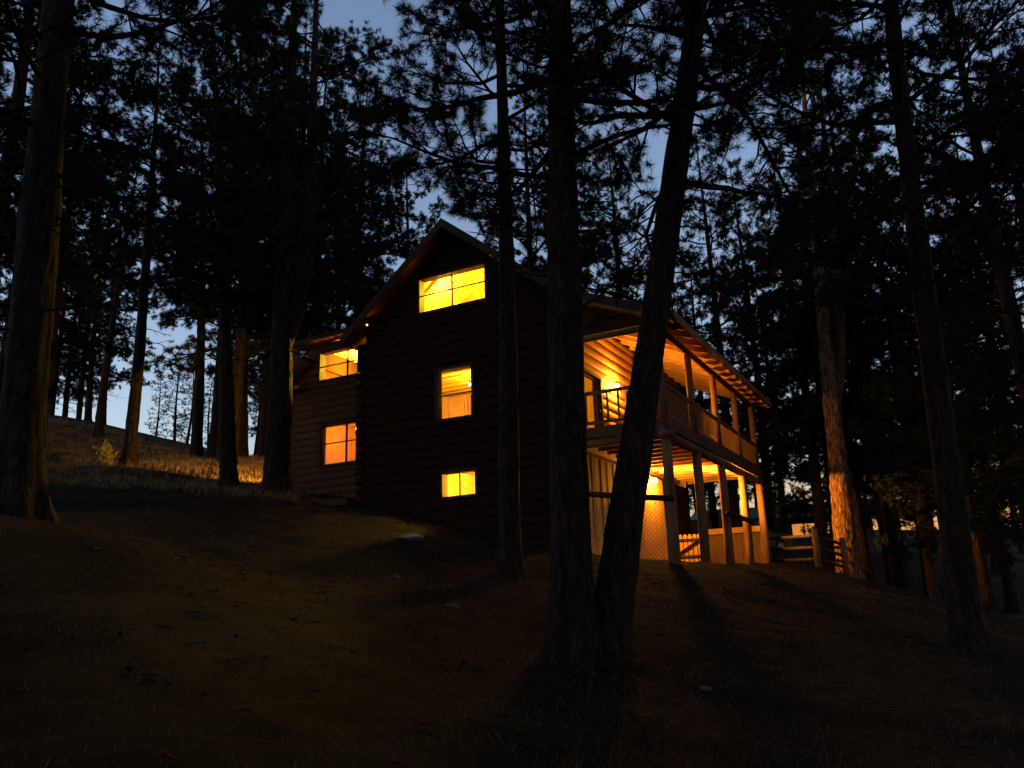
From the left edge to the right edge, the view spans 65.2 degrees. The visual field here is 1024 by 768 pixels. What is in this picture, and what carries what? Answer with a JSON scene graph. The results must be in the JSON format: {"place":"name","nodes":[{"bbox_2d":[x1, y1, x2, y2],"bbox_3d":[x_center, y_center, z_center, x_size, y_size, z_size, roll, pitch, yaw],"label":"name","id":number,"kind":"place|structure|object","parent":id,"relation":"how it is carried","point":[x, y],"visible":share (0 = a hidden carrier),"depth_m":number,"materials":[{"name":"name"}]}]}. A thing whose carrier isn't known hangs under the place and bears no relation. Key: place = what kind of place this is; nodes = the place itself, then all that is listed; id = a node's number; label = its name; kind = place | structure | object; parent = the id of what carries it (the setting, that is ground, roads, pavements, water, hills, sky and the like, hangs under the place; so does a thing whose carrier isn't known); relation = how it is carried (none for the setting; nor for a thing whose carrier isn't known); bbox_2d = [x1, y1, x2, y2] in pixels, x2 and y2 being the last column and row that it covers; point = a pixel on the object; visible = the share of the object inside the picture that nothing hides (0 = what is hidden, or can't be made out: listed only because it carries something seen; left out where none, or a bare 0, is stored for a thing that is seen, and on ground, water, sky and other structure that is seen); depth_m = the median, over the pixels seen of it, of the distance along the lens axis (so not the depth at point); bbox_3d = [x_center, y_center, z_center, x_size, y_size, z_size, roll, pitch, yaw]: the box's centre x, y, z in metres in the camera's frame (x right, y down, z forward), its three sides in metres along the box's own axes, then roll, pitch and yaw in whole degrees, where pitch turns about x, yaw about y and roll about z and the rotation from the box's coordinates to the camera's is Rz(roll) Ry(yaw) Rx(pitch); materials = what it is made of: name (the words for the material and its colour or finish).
{"place":"outdoors","nodes":[
{"label":"outdoors","id":0,"kind":"place"},
{"bbox_2d":[0,414,1023,767],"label":"ground","id":1,"kind":"structure","parent":0,"point":[718,734],"depth_m":8.03,"materials":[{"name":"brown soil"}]},
{"bbox_2d":[0,207,94,362],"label":"pine tree","id":2,"kind":"object","parent":1,"relation":"on","point":[64,348],"visible":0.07,"depth_m":47.06,"materials":[{"name":"green plant"}]},
{"bbox_2d":[0,1,124,406],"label":"pine tree","id":3,"kind":"object","parent":1,"relation":"on","point":[88,345],"visible":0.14,"depth_m":26.82,"materials":[{"name":"green plant"}]},
{"bbox_2d":[0,0,153,266],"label":"pine tree","id":4,"kind":"object","parent":1,"relation":"on","point":[19,95],"visible":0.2,"depth_m":22.11,"materials":[{"name":"green plant"}]},
{"bbox_2d":[49,210,105,414],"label":"pine tree","id":5,"kind":"object","parent":1,"relation":"on","point":[57,368],"visible":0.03,"depth_m":54.55,"materials":[{"name":"green plant"}]},
{"bbox_2d":[0,0,162,321],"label":"pine tree","id":6,"kind":"object","parent":1,"relation":"on","point":[100,78],"visible":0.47,"depth_m":18.65,"materials":[{"name":"green plant"}]},
{"bbox_2d":[56,244,106,416],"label":"pine tree","id":7,"kind":"object","parent":1,"relation":"on","point":[65,409],"visible":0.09,"depth_m":61.76,"materials":[{"name":"green plant"}]},
{"bbox_2d":[0,24,168,446],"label":"pine tree","id":8,"kind":"object","parent":1,"relation":"on","point":[56,321],"visible":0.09,"depth_m":37.12,"materials":[{"name":"green plant"}]},
{"bbox_2d":[58,216,130,418],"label":"pine tree","id":9,"kind":"object","parent":1,"relation":"on","point":[79,408],"visible":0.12,"depth_m":60.00,"materials":[{"name":"green plant"}]},
{"bbox_2d":[56,201,137,420],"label":"pine tree","id":10,"kind":"object","parent":1,"relation":"on","point":[89,380],"visible":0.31,"depth_m":51.90,"materials":[{"name":"green plant"}]},
{"bbox_2d":[92,439,120,464],"bbox_3d":[-15.092,2.629,29.635,0.922,1.198,0.876,-9,-17,26],"label":"shrub","id":11,"kind":"object","parent":1,"relation":"on","point":[106,455],"visible":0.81,"depth_m":29.51,"materials":[{"name":"green plant"}]},
{"bbox_2d":[56,167,161,424],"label":"pine tree","id":12,"kind":"object","parent":1,"relation":"on","point":[127,299],"visible":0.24,"depth_m":54.31,"materials":[{"name":"green plant"}]},
{"bbox_2d":[81,140,160,436],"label":"pine tree","id":13,"kind":"object","parent":1,"relation":"on","point":[98,430],"visible":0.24,"depth_m":42.21,"materials":[{"name":"green plant"}]},
{"bbox_2d":[89,16,212,465],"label":"pine tree","id":14,"kind":"object","parent":1,"relation":"on","point":[130,449],"visible":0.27,"depth_m":31.04,"materials":[{"name":"green plant"}]},
{"bbox_2d":[144,370,170,437],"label":"pine tree","id":15,"kind":"object","parent":1,"relation":"on","point":[156,427],"visible":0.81,"depth_m":61.98,"materials":[{"name":"green plant"}]},
{"bbox_2d":[0,0,315,522],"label":"pine tree","id":16,"kind":"object","parent":1,"relation":"on","point":[40,249],"visible":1,"depth_m":12.26,"materials":[{"name":"green plant"}]},
{"bbox_2d":[158,345,191,440],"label":"pine tree","id":17,"kind":"object","parent":1,"relation":"on","point":[174,418],"visible":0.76,"depth_m":59.50,"materials":[{"name":"green plant"}]},
{"bbox_2d":[45,416,323,501],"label":"tall grass","id":18,"kind":"structure","parent":1,"relation":"on","point":[77,462],"depth_m":29.31,"materials":[{"name":"brown plant"}]},
{"bbox_2d":[172,351,212,443],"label":"pine tree","id":19,"kind":"object","parent":1,"relation":"on","point":[187,438],"visible":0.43,"depth_m":63.94,"materials":[{"name":"green plant"}]},
{"bbox_2d":[112,4,280,458],"bbox_3d":[-13.927,-8.700,39.447,8.928,25.950,9.519,-7,-16,19],"label":"pine tree","id":20,"kind":"object","parent":1,"relation":"on","point":[213,443],"visible":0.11,"depth_m":37.24,"materials":[{"name":"green plant"}]},
{"bbox_2d":[149,109,259,457],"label":"pine tree","id":21,"kind":"object","parent":1,"relation":"on","point":[196,445],"visible":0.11,"depth_m":37.24,"materials":[{"name":"green plant"}]},
{"bbox_2d":[203,375,213,446],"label":"pine tree","id":22,"kind":"object","parent":1,"relation":"on","point":[208,415],"visible":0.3,"depth_m":61.82,"materials":[{"name":"green plant"}]},
{"bbox_2d":[110,0,332,487],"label":"pine tree","id":23,"kind":"object","parent":1,"relation":"on","point":[223,211],"visible":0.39,"depth_m":26.96,"materials":[{"name":"green plant"}]},
{"bbox_2d":[174,66,324,458],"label":"pine tree","id":24,"kind":"object","parent":1,"relation":"on","point":[243,449],"visible":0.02,"depth_m":38.85,"materials":[{"name":"brown plant"}]},
{"bbox_2d":[152,1,354,465],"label":"pine tree","id":25,"kind":"object","parent":1,"relation":"on","point":[240,351],"visible":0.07,"depth_m":34.41,"materials":[{"name":"green plant"}]},
{"bbox_2d":[211,279,304,455],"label":"pine tree","id":26,"kind":"object","parent":1,"relation":"on","point":[256,435],"visible":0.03,"depth_m":58.96,"materials":[{"name":"brown plant"}]},
{"bbox_2d":[196,222,339,456],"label":"pine tree","id":27,"kind":"object","parent":1,"relation":"on","point":[262,423],"visible":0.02,"depth_m":46.99,"materials":[{"name":"brown plant"}]},
{"bbox_2d":[148,0,415,494],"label":"pine tree","id":28,"kind":"object","parent":1,"relation":"on","point":[288,298],"visible":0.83,"depth_m":25.64,"materials":[{"name":"green plant"}]},
{"bbox_2d":[248,303,333,437],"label":"pine tree","id":29,"kind":"object","parent":1,"relation":"on","point":[256,428],"visible":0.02,"depth_m":54.81,"materials":[{"name":"green plant"}]},
{"bbox_2d":[183,1,399,366],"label":"pine tree","id":30,"kind":"object","parent":1,"relation":"on","point":[325,160],"visible":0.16,"depth_m":35.40,"materials":[{"name":"green plant"}]},
{"bbox_2d":[245,44,404,357],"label":"pine tree","id":31,"kind":"object","parent":1,"relation":"on","point":[323,314],"visible":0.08,"depth_m":38.05,"materials":[{"name":"green plant"}]},
{"bbox_2d":[304,498,350,505],"bbox_3d":[-5.194,3.335,22.446,1.500,0.210,0.180,-7,-16,24],"label":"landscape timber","id":32,"kind":"object","parent":1,"relation":"on","point":[338,502],"visible":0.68,"depth_m":22.24,"materials":[{"name":"grey wood"}]},
{"bbox_2d":[300,154,382,356],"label":"pine tree","id":33,"kind":"object","parent":1,"relation":"on","point":[346,309],"visible":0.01,"depth_m":54.87,"materials":[{"name":"green plant"}]},
{"bbox_2d":[321,73,420,331],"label":"pine tree","id":34,"kind":"object","parent":1,"relation":"on","point":[393,242],"visible":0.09,"depth_m":45.21,"materials":[{"name":"green plant"}]},
{"bbox_2d":[346,150,449,316],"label":"pine tree","id":35,"kind":"object","parent":1,"relation":"on","point":[407,243],"visible":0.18,"depth_m":42.42,"materials":[{"name":"green plant"}]},
{"bbox_2d":[401,534,424,540],"bbox_3d":[-2.201,3.406,17.724,0.509,0.173,0.347,3,-16,-16],"label":"stone","id":36,"kind":"object","parent":1,"relation":"on","point":[414,537],"visible":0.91,"depth_m":17.63,"materials":[{"name":"grey stone"}]},
{"bbox_2d":[445,603,460,608],"bbox_3d":[-0.818,3.093,11.083,0.240,0.106,0.170,-7,-16,18],"label":"stone","id":37,"kind":"object","parent":1,"relation":"on","point":[454,606],"visible":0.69,"depth_m":11.03,"materials":[{"name":"grey stone"}]},
{"bbox_2d":[359,0,633,578],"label":"pine tree","id":38,"kind":"object","parent":1,"relation":"on","point":[510,562],"visible":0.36,"depth_m":15.83,"materials":[{"name":"green plant"}]},
{"bbox_2d":[477,159,546,274],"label":"pine tree","id":39,"kind":"object","parent":1,"relation":"on","point":[487,240],"visible":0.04,"depth_m":52.17,"materials":[{"name":"green plant"}]},
{"bbox_2d":[290,218,771,564],"bbox_3d":[0.484,1.593,27.563,14.410,10.750,11.880,-10,-17,27],"label":"log cabin","id":40,"kind":"object","parent":1,"relation":"on","point":[384,422],"visible":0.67,"depth_m":23.53,"materials":[{"name":"brown wood"}]},
{"bbox_2d":[317,346,359,382],"bbox_3d":[-5.695,-0.659,26.645,1.760,1.100,0.281,-10,-17,27],"label":"window","id":41,"kind":"structure","parent":40,"relation":"in","point":[322,355],"depth_m":26.77,"materials":[{"name":"brown glass"}]},
{"bbox_2d":[318,418,358,467],"bbox_3d":[-5.556,1.933,25.919,1.640,1.450,0.281,-10,-17,27],"label":"window","id":42,"kind":"structure","parent":40,"relation":"in","point":[322,443],"depth_m":26.06,"materials":[{"name":"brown glass"}]},
{"bbox_2d":[417,261,487,315],"bbox_3d":[-1.736,-2.791,23.780,2.440,1.220,0.281,-10,-17,27],"label":"window","id":43,"kind":"structure","parent":40,"relation":"in","point":[421,281],"depth_m":23.82,"materials":[{"name":"clear glass"}]},
{"bbox_2d":[434,362,474,422],"bbox_3d":[-1.599,0.268,22.941,1.320,1.610,0.281,-10,-17,27],"label":"window","id":44,"kind":"structure","parent":40,"relation":"in","point":[438,372],"depth_m":23.02,"materials":[{"name":"brown glass"}]},
{"bbox_2d":[440,467,478,499],"bbox_3d":[-1.414,2.780,22.210,1.230,0.810,0.281,-10,-17,27],"label":"window","id":45,"kind":"structure","parent":40,"relation":"in","point":[443,474],"depth_m":22.19,"materials":[{"name":"brown glass"}]},
{"bbox_2d":[463,395,470,414],"bbox_3d":[-1.089,0.689,22.972,0.700,0.820,0.080,-10,-17,27],"label":"curtain","id":46,"kind":"object","parent":40,"relation":"hanging from","point":[467,404],"visible":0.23,"depth_m":23.10,"materials":[{"name":"fabric"}]},
{"bbox_2d":[584,368,604,447],"bbox_3d":[2.207,0.676,22.653,0.285,2.070,1.390,-10,-17,27],"label":"glass door","id":47,"kind":"structure","parent":40,"relation":"in","point":[596,380],"depth_m":23.18,"materials":[{"name":"wood"}]},
{"bbox_2d":[624,390,627,402],"bbox_3d":[3.737,1.024,25.492,0.281,1.410,1.140,-10,-17,27],"label":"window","id":48,"kind":"structure","parent":40,"relation":"in","point":[625,392],"depth_m":25.11,"materials":[{"name":"brown glass"}]},
{"bbox_2d":[650,477,656,482],"bbox_3d":[4.592,3.101,25.902,0.215,0.226,0.190,-10,-17,27],"label":"wall lamp","id":49,"kind":"object","parent":40,"relation":"attached to","point":[653,479],"visible":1,"depth_m":25.84,"materials":[{"name":"glass"}]},
{"bbox_2d":[477,69,605,282],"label":"pine tree","id":50,"kind":"object","parent":1,"relation":"on","point":[527,187],"visible":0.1,"depth_m":41.36,"materials":[{"name":"green plant"}]},
{"bbox_2d":[523,164,600,293],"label":"pine tree","id":51,"kind":"object","parent":1,"relation":"on","point":[541,264],"visible":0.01,"depth_m":56.33,"materials":[{"name":"green plant"}]},
{"bbox_2d":[321,0,850,669],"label":"pine tree","id":52,"kind":"object","parent":1,"relation":"on","point":[573,636],"visible":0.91,"depth_m":9.95,"materials":[{"name":"green plant"}]},
{"bbox_2d":[534,132,641,300],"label":"pine tree","id":53,"kind":"object","parent":1,"relation":"on","point":[542,260],"visible":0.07,"depth_m":44.33,"materials":[{"name":"green plant"}]},
{"bbox_2d":[590,501,669,561],"bbox_3d":[2.685,3.770,19.612,2.394,1.690,0.044,-10,-17,29],"label":"chain link fence","id":54,"kind":"object","parent":1,"relation":"on","point":[666,529],"visible":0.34,"depth_m":19.24,"materials":[{"name":"metal"}]},
{"bbox_2d":[578,122,695,395],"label":"pine tree","id":55,"kind":"object","parent":1,"relation":"on","point":[643,252],"visible":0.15,"depth_m":42.58,"materials":[{"name":"green plant"}]},
{"bbox_2d":[453,0,913,669],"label":"pine tree","id":56,"kind":"object","parent":1,"relation":"on","point":[617,578],"visible":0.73,"depth_m":10.68,"materials":[{"name":"green plant"}]},
{"bbox_2d":[674,273,717,535],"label":"pine tree","id":57,"kind":"object","parent":1,"relation":"on","point":[705,486],"visible":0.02,"depth_m":46.52,"materials":[{"name":"green plant"}]},
{"bbox_2d":[698,685,712,690],"bbox_3d":[2.039,3.213,8.438,0.161,0.070,0.108,-2,-15,0],"label":"stone","id":58,"kind":"object","parent":1,"relation":"on","point":[704,688],"visible":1,"depth_m":8.41,"materials":[{"name":"grey stone"}]},
{"bbox_2d":[691,394,720,511],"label":"pine tree","id":59,"kind":"object","parent":1,"relation":"on","point":[695,509],"depth_m":63.28,"materials":[{"name":"green plant"}]},
{"bbox_2d":[674,250,761,528],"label":"pine tree","id":60,"kind":"object","parent":1,"relation":"on","point":[711,506],"visible":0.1,"depth_m":43.99,"materials":[{"name":"green plant"}]},
{"bbox_2d":[635,120,806,560],"bbox_3d":[9.810,-2.713,38.701,8.377,22.836,7.857,9,-18,-35],"label":"pine tree","id":61,"kind":"object","parent":1,"relation":"on","point":[732,485],"visible":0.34,"depth_m":38.34,"materials":[{"name":"green plant"}]},
{"bbox_2d":[691,509,757,533],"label":"parked car","id":62,"kind":"object","parent":1,"relation":"on","point":[694,524],"visible":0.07,"depth_m":46.35,"materials":[{"name":"paint"}]},
{"bbox_2d":[708,526,762,563],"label":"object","id":63,"kind":"object","parent":1,"relation":"on","point":[719,547],"visible":0.46,"depth_m":28.63,"materials":[{"name":"wood"}]},
{"bbox_2d":[709,523,792,552],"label":"parked car","id":64,"kind":"object","parent":1,"relation":"on","point":[781,542],"visible":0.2,"depth_m":41.79,"materials":[{"name":"paint"}]},
{"bbox_2d":[682,157,821,561],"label":"pine tree","id":65,"kind":"object","parent":1,"relation":"on","point":[771,520],"visible":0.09,"depth_m":45.37,"materials":[{"name":"green plant"}]},
{"bbox_2d":[718,345,788,506],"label":"pine tree","id":66,"kind":"object","parent":1,"relation":"on","point":[755,500],"visible":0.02,"depth_m":71.46,"materials":[{"name":"green plant"}]},
{"bbox_2d":[725,264,823,552],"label":"pine tree","id":67,"kind":"object","parent":1,"relation":"on","point":[783,522],"visible":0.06,"depth_m":51.42,"materials":[{"name":"green plant"}]},
{"bbox_2d":[703,152,883,570],"bbox_3d":[12.795,-1.225,35.514,7.728,20.597,7.804,-12,-18,34],"label":"pine tree","id":68,"kind":"object","parent":1,"relation":"on","point":[780,453],"visible":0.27,"depth_m":34.19,"materials":[{"name":"green plant"}]},
{"bbox_2d":[768,529,849,575],"bbox_3d":[9.812,5.963,27.673,1.143,1.893,3.446,7,-17,-29],"label":"split rail fence","id":69,"kind":"object","parent":1,"relation":"on","point":[816,548],"visible":0.74,"depth_m":26.51,"materials":[{"name":"brown wood"}]},
{"bbox_2d":[749,503,874,555],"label":"neighbour house","id":70,"kind":"structure","parent":1,"relation":"on","point":[795,528],"depth_m":57.17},
{"bbox_2d":[790,522,814,534],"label":"window","id":71,"kind":"structure","parent":70,"relation":"in","point":[795,529],"depth_m":57.17,"materials":[{"name":"glass"}]},
{"bbox_2d":[693,43,961,579],"bbox_3d":[11.556,-3.938,30.227,8.446,22.677,8.336,3,-16,-19],"label":"pine tree","id":72,"kind":"object","parent":1,"relation":"on","point":[832,364],"visible":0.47,"depth_m":29.02,"materials":[{"name":"green plant"}]},
{"bbox_2d":[756,207,901,571],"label":"pine tree","id":73,"kind":"object","parent":1,"relation":"on","point":[799,476],"visible":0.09,"depth_m":40.02,"materials":[{"name":"green plant"}]},
{"bbox_2d":[753,125,911,581],"bbox_3d":[13.628,-1.683,34.066,7.640,21.737,8.622,-6,-15,14],"label":"pine tree","id":74,"kind":"object","parent":1,"relation":"on","point":[863,555],"visible":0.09,"depth_m":32.95,"materials":[{"name":"green plant"}]},
{"bbox_2d":[802,384,871,500],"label":"pine tree","id":75,"kind":"object","parent":1,"relation":"on","point":[822,478],"depth_m":68.58,"materials":[{"name":"green plant"}]},
{"bbox_2d":[667,0,1023,651],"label":"pine tree","id":76,"kind":"object","parent":1,"relation":"on","point":[967,630],"visible":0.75,"depth_m":12.64,"materials":[{"name":"green plant"}]},
{"bbox_2d":[787,239,913,565],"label":"pine tree","id":77,"kind":"object","parent":1,"relation":"on","point":[824,487],"visible":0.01,"depth_m":49.87,"materials":[{"name":"green plant"}]},
{"bbox_2d":[730,55,976,593],"bbox_3d":[13.020,-2.739,31.010,9.014,22.725,7.988,-8,-16,20],"label":"pine tree","id":78,"kind":"object","parent":1,"relation":"on","point":[861,369],"visible":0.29,"depth_m":30.00,"materials":[{"name":"green plant"}]},
{"bbox_2d":[848,388,875,536],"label":"pine tree","id":79,"kind":"object","parent":1,"relation":"on","point":[872,532],"visible":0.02,"depth_m":82.31,"materials":[{"name":"green plant"}]},
{"bbox_2d":[757,131,987,586],"bbox_3d":[14.809,-1.214,34.206,8.079,21.533,8.159,-6,-16,16],"label":"pine tree","id":80,"kind":"object","parent":1,"relation":"on","point":[887,560],"visible":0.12,"depth_m":32.52,"materials":[{"name":"green plant"}]},
{"bbox_2d":[854,356,935,523],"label":"pine tree","id":81,"kind":"object","parent":1,"relation":"on","point":[856,439],"visible":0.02,"depth_m":60.40,"materials":[{"name":"green plant"}]},
{"bbox_2d":[792,104,1017,600],"bbox_3d":[16.693,-1.780,35.282,8.758,23.874,8.214,7,-17,-30],"label":"pine tree","id":82,"kind":"object","parent":1,"relation":"on","point":[930,588],"visible":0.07,"depth_m":33.01,"materials":[{"name":"green plant"}]},
{"bbox_2d":[892,370,937,552],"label":"pine tree","id":83,"kind":"object","parent":1,"relation":"on","point":[928,519],"visible":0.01,"depth_m":62.88,"materials":[{"name":"green plant"}]},
{"bbox_2d":[822,0,1023,562],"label":"pine tree","id":84,"kind":"object","parent":1,"relation":"on","point":[1011,331],"visible":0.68,"depth_m":20.41,"materials":[{"name":"green plant"}]},
{"bbox_2d":[844,40,1023,614],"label":"pine tree","id":85,"kind":"object","parent":1,"relation":"on","point":[988,600],"visible":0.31,"depth_m":27.77,"materials":[{"name":"green plant"}]},
{"bbox_2d":[887,238,996,551],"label":"pine tree","id":86,"kind":"object","parent":1,"relation":"on","point":[974,471],"visible":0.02,"depth_m":44.34,"materials":[{"name":"green plant"}]},
{"bbox_2d":[894,197,1023,611],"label":"pine tree","id":87,"kind":"object","parent":1,"relation":"on","point":[1012,599],"visible":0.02,"depth_m":36.70,"materials":[{"name":"green plant"}]},
{"bbox_2d":[895,19,1023,486],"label":"pine tree","id":88,"kind":"object","parent":1,"relation":"on","point":[997,437],"visible":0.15,"depth_m":25.40,"materials":[{"name":"green plant"}]},
{"bbox_2d":[926,389,1000,511],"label":"pine tree","id":89,"kind":"object","parent":1,"relation":"on","point":[974,464],"visible":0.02,"depth_m":62.99,"materials":[{"name":"green plant"}]},
{"bbox_2d":[912,122,1023,579],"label":"pine tree","id":90,"kind":"object","parent":1,"relation":"on","point":[1008,454],"visible":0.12,"depth_m":29.14,"materials":[{"name":"green plant"}]},
{"bbox_2d":[919,336,1020,573],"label":"pine tree","id":91,"kind":"object","parent":1,"relation":"on","point":[994,570],"visible":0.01,"depth_m":48.53,"materials":[{"name":"green plant"}]},
{"bbox_2d":[972,322,1023,553],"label":"pine tree","id":92,"kind":"object","parent":1,"relation":"on","point":[1021,551],"depth_m":64.31,"materials":[{"name":"green plant"}]},
{"bbox_2d":[0,0,1023,529],"label":"sky","id":93,"kind":"structure","parent":0,"point":[336,13],"materials":[{"name":"blue"}]},
{"bbox_3d":[5.216,5.604,27.017,0.460,0.980,0.060,-10,-17,27],"label":"picket fence","id":94,"kind":"object","parent":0,"visible":0},
{"bbox_2d":[679,534,700,561],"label":"picket gate","id":95,"kind":"structure","parent":94,"relation":"attached to","point":[691,546],"depth_m":26.61,"materials":[{"name":"brown wood"}]}
]}

